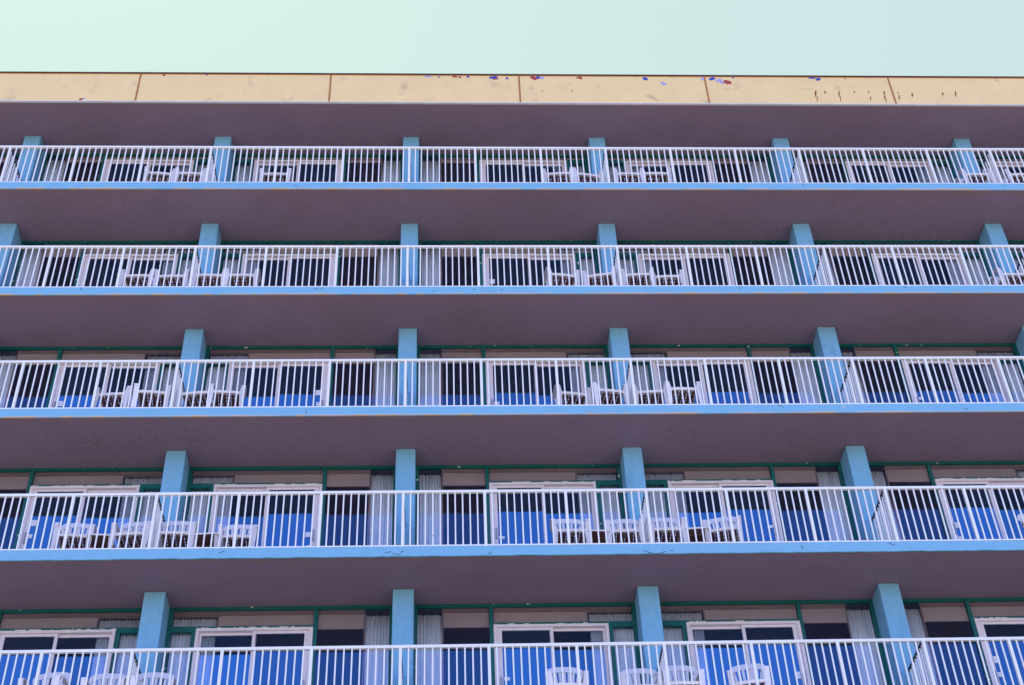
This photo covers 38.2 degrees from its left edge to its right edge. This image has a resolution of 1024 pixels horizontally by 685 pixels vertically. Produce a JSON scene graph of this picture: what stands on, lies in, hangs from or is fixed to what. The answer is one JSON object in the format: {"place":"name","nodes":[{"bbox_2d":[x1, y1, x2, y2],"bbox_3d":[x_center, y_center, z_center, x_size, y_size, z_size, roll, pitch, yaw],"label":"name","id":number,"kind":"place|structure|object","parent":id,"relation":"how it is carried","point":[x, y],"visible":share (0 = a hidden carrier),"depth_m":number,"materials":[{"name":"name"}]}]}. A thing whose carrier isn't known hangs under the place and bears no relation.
{"place":"outdoors","nodes":[
{"label":"outdoors","id":0,"kind":"place"},
{"bbox_2d":[0,71,1023,684],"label":"hotel building","id":1,"kind":"structure","parent":0,"point":[340,589],"depth_m":26.39,"materials":[{"name":"paint"}]},
{"bbox_2d":[0,355,15,407],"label":"curtain","id":2,"kind":"object","parent":1,"relation":"hanging from","point":[4,371],"visible":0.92,"depth_m":26.22,"materials":[{"name":"fabric"}]},
{"bbox_2d":[14,249,42,286],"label":"curtain","id":3,"kind":"object","parent":1,"relation":"hanging from","point":[30,270],"visible":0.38,"depth_m":28.05,"materials":[{"name":"fabric"}]},
{"bbox_2d":[0,629,115,684],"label":"sliding door","id":4,"kind":"structure","parent":1,"relation":"in","point":[110,633],"depth_m":22.64,"materials":[{"name":"white metal"}]},
{"bbox_2d":[0,649,132,684],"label":"balcony railing","id":5,"kind":"object","parent":1,"relation":"on","point":[58,652],"visible":1,"depth_m":20.89,"materials":[{"name":"metal"}]},
{"bbox_2d":[50,522,96,548],"bbox_3d":[-6.725,3.040,22.743,0.618,0.964,0.556,4,-43,-7],"label":"plastic chair","id":6,"kind":"object","parent":1,"relation":"on","point":[70,535],"visible":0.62,"depth_m":22.64,"materials":[{"name":"plastic"}]},
{"bbox_2d":[0,492,156,550],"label":"balcony railing","id":7,"kind":"object","parent":1,"relation":"on","point":[75,495],"visible":1,"depth_m":22.54,"materials":[{"name":"metal"}]},
{"bbox_2d":[18,485,139,548],"bbox_3d":[-7.039,3.212,23.826,1.792,2.180,0.110,0,-42,-3],"label":"sliding door","id":8,"kind":"structure","parent":1,"relation":"in","point":[135,488],"depth_m":24.47,"materials":[{"name":"white metal"}]},
{"bbox_2d":[0,360,177,408],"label":"balcony railing","id":9,"kind":"object","parent":1,"relation":"on","point":[79,362],"visible":1,"depth_m":24.39,"materials":[{"name":"metal"}]},
{"bbox_2d":[0,245,195,286],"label":"balcony railing","id":10,"kind":"object","parent":1,"relation":"on","point":[117,247],"visible":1,"depth_m":26.25,"materials":[{"name":"metal"}]},
{"bbox_2d":[0,145,210,181],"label":"balcony railing","id":11,"kind":"object","parent":1,"relation":"on","point":[77,148],"visible":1,"depth_m":28.07,"materials":[{"name":"metal"}]},
{"bbox_2d":[50,364,160,407],"bbox_3d":[-7.135,1.180,25.677,1.792,2.180,0.110,0,-42,-3],"label":"sliding door","id":12,"kind":"structure","parent":1,"relation":"in","point":[61,368],"depth_m":26.25,"materials":[{"name":"white metal"}]},
{"bbox_2d":[94,386,133,406],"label":"plastic chair","id":13,"kind":"object","parent":1,"relation":"on","point":[118,398],"visible":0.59,"depth_m":24.38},
{"bbox_2d":[89,619,139,684],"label":"curtain","id":14,"kind":"object","parent":1,"relation":"hanging from","point":[128,641],"visible":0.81,"depth_m":22.66,"materials":[{"name":"fabric"}]},
{"bbox_2d":[78,254,178,285],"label":"sliding door","id":15,"kind":"structure","parent":1,"relation":"in","point":[106,256],"depth_m":28.19,"materials":[{"name":"white metal"}]},
{"bbox_2d":[108,521,150,547],"bbox_3d":[-5.828,3.017,22.765,0.618,0.964,0.556,-2,-42,-1],"label":"plastic chair","id":16,"kind":"object","parent":1,"relation":"on","point":[132,535],"visible":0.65,"depth_m":22.66,"materials":[{"name":"plastic"}]},
{"bbox_2d":[115,478,161,547],"bbox_3d":[-6.096,3.165,24.017,0.706,2.402,0.051,0,-42,-3],"label":"curtain","id":17,"kind":"object","parent":1,"relation":"hanging from","point":[145,499],"visible":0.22,"depth_m":24.44,"materials":[{"name":"fabric"}]},
{"bbox_2d":[101,159,193,181],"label":"sliding door","id":18,"kind":"structure","parent":1,"relation":"in","point":[120,162],"depth_m":30.04,"materials":[{"name":"white metal"}]},
{"bbox_2d":[130,383,171,407],"bbox_3d":[-5.955,0.974,24.487,0.618,0.810,0.556,4,-43,-7],"label":"plastic chair","id":19,"kind":"object","parent":1,"relation":"on","point":[154,396],"visible":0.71,"depth_m":24.38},
{"bbox_2d":[142,356,180,406],"bbox_3d":[-6.198,1.135,25.869,0.687,2.402,0.050,0,-42,-3],"label":"curtain","id":20,"kind":"object","parent":1,"relation":"hanging from","point":[164,381],"visible":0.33,"depth_m":26.36,"materials":[{"name":"fabric"}]},
{"bbox_2d":[153,520,197,547],"bbox_3d":[-5.167,3.008,22.788,0.618,0.964,0.556,2,-43,-6],"label":"plastic chair","id":21,"kind":"object","parent":1,"relation":"on","point":[177,534],"visible":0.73,"depth_m":22.69,"materials":[{"name":"plastic"}]},
{"bbox_2d":[166,618,216,684],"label":"curtain","id":22,"kind":"object","parent":1,"relation":"hanging from","point":[180,640],"visible":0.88,"depth_m":22.61,"materials":[{"name":"fabric"}]},
{"bbox_2d":[175,384,218,406],"bbox_3d":[-5.207,0.991,24.545,0.618,0.810,0.556,-4,-42,2],"label":"plastic chair","id":23,"kind":"object","parent":1,"relation":"on","point":[196,397],"visible":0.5,"depth_m":24.46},
{"bbox_2d":[186,477,233,544],"bbox_3d":[-4.979,3.161,24.071,0.698,2.402,0.051,0,-42,-3],"label":"curtain","id":24,"kind":"object","parent":1,"relation":"hanging from","point":[205,505],"visible":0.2,"depth_m":24.47,"materials":[{"name":"fabric"}]},
{"bbox_2d":[205,355,247,398],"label":"curtain","id":25,"kind":"object","parent":1,"relation":"hanging from","point":[221,377],"visible":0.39,"depth_m":26.40,"materials":[{"name":"fabric"}]},
{"bbox_2d":[207,383,246,406],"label":"plastic chair","id":26,"kind":"object","parent":1,"relation":"on","point":[225,395],"visible":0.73,"depth_m":24.45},
{"bbox_2d":[217,524,257,546],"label":"plastic chair","id":27,"kind":"object","parent":1,"relation":"on","point":[239,536],"visible":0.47,"depth_m":22.80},
{"bbox_2d":[224,268,260,285],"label":"plastic chair","id":28,"kind":"object","parent":1,"relation":"on","point":[240,279],"visible":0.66,"depth_m":26.31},
{"bbox_2d":[189,627,312,684],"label":"sliding door","id":29,"kind":"structure","parent":1,"relation":"in","point":[308,631],"depth_m":22.78,"materials":[{"name":"white metal"}]},
{"bbox_2d":[126,645,400,684],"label":"balcony railing","id":30,"kind":"object","parent":1,"relation":"on","point":[221,650],"visible":1,"depth_m":21.00,"materials":[{"name":"metal"}]},
{"bbox_2d":[208,484,321,546],"bbox_3d":[-4.028,3.201,23.970,1.792,2.180,0.110,0,-42,-3],"label":"sliding door","id":31,"kind":"structure","parent":1,"relation":"in","point":[257,487],"depth_m":24.62,"materials":[{"name":"white metal"}]},
{"bbox_2d":[147,490,402,548],"bbox_3d":[-3.584,2.720,22.633,3.819,1.061,0.049,0,-42,-3],"label":"balcony railing","id":32,"kind":"object","parent":1,"relation":"on","point":[284,493],"visible":1,"depth_m":22.67,"materials":[{"name":"metal"}]},
{"bbox_2d":[226,363,328,405],"bbox_3d":[-4.124,1.169,25.821,1.792,2.180,0.110,0,-42,-3],"label":"sliding door","id":33,"kind":"structure","parent":1,"relation":"in","point":[236,365],"depth_m":26.40,"materials":[{"name":"white metal"}]},
{"bbox_2d":[169,359,405,407],"bbox_3d":[-3.680,0.687,24.483,3.819,1.061,0.049,0,-42,-3],"label":"balcony railing","id":34,"kind":"object","parent":1,"relation":"on","point":[302,361],"visible":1,"depth_m":24.53,"materials":[{"name":"metal"}]},
{"bbox_2d":[241,254,335,285],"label":"sliding door","id":35,"kind":"structure","parent":1,"relation":"in","point":[249,256],"depth_m":28.33,"materials":[{"name":"white metal"}]},
{"bbox_2d":[252,160,341,181],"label":"sliding door","id":36,"kind":"structure","parent":1,"relation":"in","point":[285,162],"depth_m":30.19,"materials":[{"name":"white metal"}]},
{"bbox_2d":[188,245,407,286],"bbox_3d":[-3.776,-1.345,26.334,3.819,1.061,0.049,0,-42,-3],"label":"balcony railing","id":37,"kind":"object","parent":1,"relation":"on","point":[298,247],"visible":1,"depth_m":26.41,"materials":[{"name":"metal"}]},
{"bbox_2d":[205,146,409,182],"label":"balcony railing","id":38,"kind":"object","parent":1,"relation":"on","point":[342,148],"visible":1,"depth_m":28.28,"materials":[{"name":"metal"}]},
{"bbox_2d":[364,615,389,684],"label":"curtain","id":39,"kind":"object","parent":1,"relation":"hanging from","point":[377,630],"visible":0.88,"depth_m":22.82,"materials":[{"name":"fabric"}]},
{"bbox_2d":[369,475,392,544],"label":"curtain","id":40,"kind":"object","parent":1,"relation":"hanging from","point":[381,483],"visible":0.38,"depth_m":24.53,"materials":[{"name":"fabric"}]},
{"bbox_2d":[374,354,395,405],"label":"curtain","id":41,"kind":"object","parent":1,"relation":"hanging from","point":[387,382],"visible":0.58,"depth_m":26.44,"materials":[{"name":"fabric"}]},
{"bbox_2d":[378,249,398,285],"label":"curtain","id":42,"kind":"object","parent":1,"relation":"hanging from","point":[391,267],"visible":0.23,"depth_m":28.37,"materials":[{"name":"fabric"}]},
{"bbox_2d":[417,614,441,684],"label":"curtain","id":43,"kind":"object","parent":1,"relation":"hanging from","point":[430,630],"visible":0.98,"depth_m":22.79,"materials":[{"name":"fabric"}]},
{"bbox_2d":[418,474,441,544],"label":"curtain","id":44,"kind":"object","parent":1,"relation":"hanging from","point":[430,482],"visible":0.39,"depth_m":24.55,"materials":[{"name":"fabric"}]},
{"bbox_2d":[420,354,440,404],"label":"curtain","id":45,"kind":"object","parent":1,"relation":"hanging from","point":[429,380],"visible":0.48,"depth_m":26.49,"materials":[{"name":"fabric"}]},
{"bbox_2d":[421,249,440,285],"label":"curtain","id":46,"kind":"object","parent":1,"relation":"hanging from","point":[430,267],"visible":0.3,"depth_m":28.42,"materials":[{"name":"fabric"}]},
{"bbox_2d":[408,147,607,182],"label":"balcony railing","id":47,"kind":"object","parent":1,"relation":"on","point":[540,149],"visible":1,"depth_m":28.44,"materials":[{"name":"metal"}]},
{"bbox_2d":[406,245,619,286],"bbox_3d":[0.018,-1.359,26.515,3.819,1.061,0.049,0,-42,-3],"label":"balcony railing","id":48,"kind":"object","parent":1,"relation":"on","point":[515,247],"visible":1,"depth_m":26.62,"materials":[{"name":"metal"}]},
{"bbox_2d":[404,358,633,406],"bbox_3d":[0.114,0.673,24.665,3.819,1.061,0.049,0,-42,-3],"label":"balcony railing","id":49,"kind":"object","parent":1,"relation":"on","point":[548,360],"visible":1,"depth_m":24.70,"materials":[{"name":"metal"}]},
{"bbox_2d":[479,160,566,181],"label":"sliding door","id":50,"kind":"structure","parent":1,"relation":"in","point":[484,162],"depth_m":30.41,"materials":[{"name":"white metal"}]},
{"bbox_2d":[401,488,650,546],"bbox_3d":[0.210,2.705,22.815,3.819,1.061,0.049,0,-42,-3],"label":"balcony railing","id":51,"kind":"object","parent":1,"relation":"on","point":[528,491],"visible":1,"depth_m":22.86,"materials":[{"name":"metal"}]},
{"bbox_2d":[482,254,575,285],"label":"sliding door","id":52,"kind":"structure","parent":1,"relation":"in","point":[487,256],"depth_m":28.54,"materials":[{"name":"white metal"}]},
{"bbox_2d":[398,641,663,684],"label":"balcony railing","id":53,"kind":"object","parent":1,"relation":"on","point":[530,645],"visible":1,"depth_m":21.17,"materials":[{"name":"metal"}]},
{"bbox_2d":[485,362,587,404],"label":"sliding door","id":54,"kind":"structure","parent":1,"relation":"in","point":[538,364],"depth_m":26.62,"materials":[{"name":"white metal"}]},
{"bbox_2d":[489,482,599,543],"bbox_3d":[0.549,3.184,24.189,1.792,2.180,0.110,0,-42,-3],"label":"sliding door","id":55,"kind":"structure","parent":1,"relation":"in","point":[500,485],"depth_m":24.83,"materials":[{"name":"white metal"}]},
{"bbox_2d":[493,623,613,684],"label":"sliding door","id":56,"kind":"structure","parent":1,"relation":"in","point":[578,627],"depth_m":22.98,"materials":[{"name":"white metal"}]},
{"bbox_2d":[544,267,579,285],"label":"plastic chair","id":57,"kind":"object","parent":1,"relation":"on","point":[565,280],"visible":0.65,"depth_m":26.62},
{"bbox_2d":[545,667,588,684],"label":"plastic chair","id":58,"kind":"object","parent":1,"relation":"on","point":[550,672],"visible":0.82,"depth_m":21.45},
{"bbox_2d":[550,519,590,542],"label":"plastic chair","id":59,"kind":"object","parent":1,"relation":"on","point":[557,539],"visible":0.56,"depth_m":23.00,"materials":[{"name":"plastic"}]},
{"bbox_2d":[552,385,591,404],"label":"plastic chair","id":60,"kind":"object","parent":1,"relation":"on","point":[575,397],"visible":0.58,"depth_m":24.81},
{"bbox_2d":[559,249,596,285],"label":"curtain","id":61,"kind":"object","parent":1,"relation":"hanging from","point":[583,266],"visible":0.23,"depth_m":28.60,"materials":[{"name":"fabric"}]},
{"bbox_2d":[568,354,607,402],"bbox_3d":[1.391,1.105,26.230,0.689,2.402,0.051,0,-42,-3],"label":"curtain","id":62,"kind":"object","parent":1,"relation":"hanging from","point":[594,377],"visible":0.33,"depth_m":26.71,"materials":[{"name":"fabric"}]},
{"bbox_2d":[577,474,620,528],"bbox_3d":[1.492,3.137,24.380,0.707,2.402,0.051,0,-42,-3],"label":"curtain","id":63,"kind":"object","parent":1,"relation":"hanging from","point":[605,499],"visible":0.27,"depth_m":24.80,"materials":[{"name":"fabric"}]},
{"bbox_2d":[590,382,628,403],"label":"plastic chair","id":64,"kind":"object","parent":1,"relation":"on","point":[603,394],"visible":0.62,"depth_m":24.76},
{"bbox_2d":[588,613,637,684],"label":"curtain","id":65,"kind":"object","parent":1,"relation":"hanging from","point":[623,635],"visible":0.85,"depth_m":22.93,"materials":[{"name":"fabric"}]},
{"bbox_2d":[604,518,644,542],"bbox_3d":[1.758,3.023,23.164,0.618,0.964,0.556,-2,-42,-1],"label":"plastic chair","id":66,"kind":"object","parent":1,"relation":"on","point":[624,531],"visible":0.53,"depth_m":23.06,"materials":[{"name":"plastic"}]},
{"bbox_2d":[620,668,662,684],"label":"plastic chair","id":67,"kind":"object","parent":1,"relation":"on","point":[655,676],"visible":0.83,"depth_m":21.57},
{"bbox_2d":[630,354,667,403],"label":"curtain","id":68,"kind":"object","parent":1,"relation":"hanging from","point":[642,376],"visible":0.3,"depth_m":26.77,"materials":[{"name":"fabric"}]},
{"bbox_2d":[631,383,668,403],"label":"plastic chair","id":69,"kind":"object","parent":1,"relation":"on","point":[651,394],"visible":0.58,"depth_m":24.80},
{"bbox_2d":[645,517,687,541],"bbox_3d":[2.406,3.000,23.173,0.618,0.964,0.556,0,-42,-3],"label":"plastic chair","id":70,"kind":"object","parent":1,"relation":"on","point":[669,531],"visible":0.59,"depth_m":23.07,"materials":[{"name":"plastic"}]},
{"bbox_2d":[645,473,688,541],"bbox_3d":[2.601,3.133,24.433,0.705,2.402,0.051,0,-42,-3],"label":"curtain","id":71,"kind":"object","parent":1,"relation":"hanging from","point":[659,476],"visible":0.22,"depth_m":24.87,"materials":[{"name":"fabric"}]},
{"bbox_2d":[625,161,714,181],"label":"sliding door","id":72,"kind":"structure","parent":1,"relation":"in","point":[633,163],"depth_m":30.56,"materials":[{"name":"white metal"}]},
{"bbox_2d":[660,665,705,684],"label":"plastic chair","id":73,"kind":"object","parent":1,"relation":"on","point":[695,674],"visible":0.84,"depth_m":21.50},
{"bbox_2d":[662,381,703,404],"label":"plastic chair","id":74,"kind":"object","parent":1,"relation":"on","point":[685,394],"visible":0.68,"depth_m":24.79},
{"bbox_2d":[661,612,710,684],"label":"curtain","id":75,"kind":"object","parent":1,"relation":"hanging from","point":[672,634],"visible":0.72,"depth_m":23.05,"materials":[{"name":"fabric"}]},
{"bbox_2d":[637,254,734,284],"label":"sliding door","id":76,"kind":"structure","parent":1,"relation":"in","point":[652,256],"depth_m":28.69,"materials":[{"name":"white metal"}]},
{"bbox_2d":[604,147,800,182],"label":"balcony railing","id":77,"kind":"object","parent":1,"relation":"on","point":[734,149],"visible":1,"depth_m":28.62,"materials":[{"name":"metal"}]},
{"bbox_2d":[651,361,757,403],"bbox_3d":[3.463,1.144,26.187,1.792,2.180,0.100,0,-42,-3],"label":"sliding door","id":78,"kind":"structure","parent":1,"relation":"in","point":[654,363],"depth_m":26.75,"materials":[{"name":"white metal"}]},
{"bbox_2d":[702,515,743,541],"bbox_3d":[3.324,3.007,23.228,0.618,0.964,0.556,-8,-43,6],"label":"plastic chair","id":79,"kind":"object","parent":1,"relation":"on","point":[721,530],"visible":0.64,"depth_m":23.14,"materials":[{"name":"plastic"}]},
{"bbox_2d":[616,245,831,285],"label":"balcony railing","id":80,"kind":"object","parent":1,"relation":"on","point":[723,247],"visible":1,"depth_m":26.77,"materials":[{"name":"metal"}]},
{"bbox_2d":[667,480,783,540],"bbox_3d":[3.559,3.173,24.333,1.792,2.180,0.110,0,-42,-3],"label":"sliding door","id":81,"kind":"structure","parent":1,"relation":"in","point":[743,483],"depth_m":24.98,"materials":[{"name":"white metal"}]},
{"bbox_2d":[629,357,861,404],"bbox_3d":[3.907,0.659,24.846,3.819,1.061,0.049,0,-42,-3],"label":"balcony railing","id":82,"kind":"object","parent":1,"relation":"on","point":[771,359],"visible":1,"depth_m":24.90,"materials":[{"name":"metal"}]},
{"bbox_2d":[726,663,770,684],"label":"plastic chair","id":83,"kind":"object","parent":1,"relation":"on","point":[766,679],"visible":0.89,"depth_m":21.47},
{"bbox_2d":[686,621,811,684],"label":"sliding door","id":84,"kind":"structure","parent":1,"relation":"in","point":[734,625],"depth_m":23.13,"materials":[{"name":"white metal"}]},
{"bbox_2d":[644,486,895,543],"bbox_3d":[4.003,2.691,22.996,3.819,1.061,0.049,0,-42,-3],"label":"balcony railing","id":85,"kind":"object","parent":1,"relation":"on","point":[768,489],"visible":1,"depth_m":23.03,"materials":[{"name":"metal"}]},
{"bbox_2d":[768,249,792,284],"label":"curtain","id":86,"kind":"object","parent":1,"relation":"hanging from","point":[780,267],"visible":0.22,"depth_m":28.74,"materials":[{"name":"fabric"}]},
{"bbox_2d":[662,638,926,684],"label":"balcony railing","id":87,"kind":"object","parent":1,"relation":"on","point":[750,643],"visible":1,"depth_m":21.32,"materials":[{"name":"metal"}]},
{"bbox_2d":[790,352,819,402],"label":"curtain","id":88,"kind":"object","parent":1,"relation":"hanging from","point":[806,381],"visible":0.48,"depth_m":26.79,"materials":[{"name":"fabric"}]},
{"bbox_2d":[816,471,851,540],"bbox_3d":[5.449,3.115,24.576,0.409,2.422,0.051,0,-42,-3],"label":"curtain","id":89,"kind":"object","parent":1,"relation":"hanging from","point":[828,479],"visible":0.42,"depth_m":24.90,"materials":[{"name":"fabric"}]},
{"bbox_2d":[846,609,884,684],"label":"curtain","id":90,"kind":"object","parent":1,"relation":"hanging from","point":[860,623],"visible":0.91,"depth_m":23.10,"materials":[{"name":"fabric"}]},
{"bbox_2d":[872,490,894,539],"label":"divider railing","id":91,"kind":"object","parent":1,"relation":"on","point":[878,507],"visible":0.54,"depth_m":23.51,"materials":[{"name":"white paint"}]},
{"bbox_2d":[870,471,901,539],"bbox_3d":[6.237,3.112,24.614,0.411,2.422,0.051,0,-42,-3],"label":"curtain","id":92,"kind":"object","parent":1,"relation":"hanging from","point":[878,478],"visible":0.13,"depth_m":25.14,"materials":[{"name":"fabric"}]},
{"bbox_2d":[844,161,934,182],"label":"sliding door","id":93,"kind":"structure","parent":1,"relation":"in","point":[851,163],"depth_m":30.76,"materials":[{"name":"white metal"}]},
{"bbox_2d":[797,148,995,182],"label":"balcony railing","id":94,"kind":"object","parent":1,"relation":"on","point":[925,150],"visible":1,"depth_m":28.80,"materials":[{"name":"metal"}]},
{"bbox_2d":[908,642,931,684],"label":"divider railing","id":95,"kind":"object","parent":1,"relation":"on","point":[915,657],"visible":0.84,"depth_m":21.70,"materials":[{"name":"metal"}]},
{"bbox_2d":[871,253,969,284],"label":"sliding door","id":96,"kind":"structure","parent":1,"relation":"in","point":[884,256],"depth_m":28.90,"materials":[{"name":"white metal"}]},
{"bbox_2d":[905,609,937,684],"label":"curtain","id":97,"kind":"object","parent":1,"relation":"hanging from","point":[915,624],"visible":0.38,"depth_m":23.32,"materials":[{"name":"fabric"}]},
{"bbox_2d":[822,245,1023,285],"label":"balcony railing","id":98,"kind":"object","parent":1,"relation":"on","point":[891,247],"visible":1,"depth_m":26.92,"materials":[{"name":"metal"}]},
{"bbox_2d":[850,356,1023,403],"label":"balcony railing","id":99,"kind":"object","parent":1,"relation":"on","point":[970,358],"visible":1,"depth_m":25.05,"materials":[{"name":"metal"}]},
{"bbox_2d":[883,485,1023,541],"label":"balcony railing","id":100,"kind":"object","parent":1,"relation":"on","point":[956,488],"visible":1,"depth_m":23.18,"materials":[{"name":"metal"}]},
{"bbox_2d":[901,360,1009,402],"bbox_3d":[8.040,1.124,26.402,1.792,2.180,0.110,0,-42,-3],"label":"sliding door","id":101,"kind":"structure","parent":1,"relation":"in","point":[968,362],"depth_m":26.90,"materials":[{"name":"white metal"}]},
{"bbox_2d":[943,249,988,284],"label":"curtain","id":102,"kind":"object","parent":1,"relation":"hanging from","point":[959,275],"visible":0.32,"depth_m":28.86,"materials":[{"name":"fabric"}]},
{"bbox_2d":[921,637,1023,684],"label":"balcony railing","id":103,"kind":"object","parent":1,"relation":"on","point":[1008,640],"visible":1,"depth_m":21.42,"materials":[{"name":"metal"}]},
{"bbox_2d":[934,478,1023,538],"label":"sliding door","id":104,"kind":"structure","parent":1,"relation":"in","point":[986,481],"depth_m":25.14,"materials":[{"name":"white metal"}]},
{"bbox_2d":[974,618,1023,684],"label":"sliding door","id":105,"kind":"structure","parent":1,"relation":"in","point":[979,622],"depth_m":23.25,"materials":[{"name":"white metal"}]},
{"bbox_2d":[977,352,1023,401],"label":"curtain","id":106,"kind":"object","parent":1,"relation":"hanging from","point":[996,385],"visible":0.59,"depth_m":26.96,"materials":[{"name":"fabric"}]},
{"bbox_2d":[988,148,1023,183],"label":"balcony railing","id":107,"kind":"object","parent":1,"relation":"on","point":[993,160],"visible":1,"depth_m":28.91,"materials":[{"name":"metal"}]},
{"bbox_2d":[0,0,1023,75],"label":"sky","id":108,"kind":"structure","parent":0,"point":[637,37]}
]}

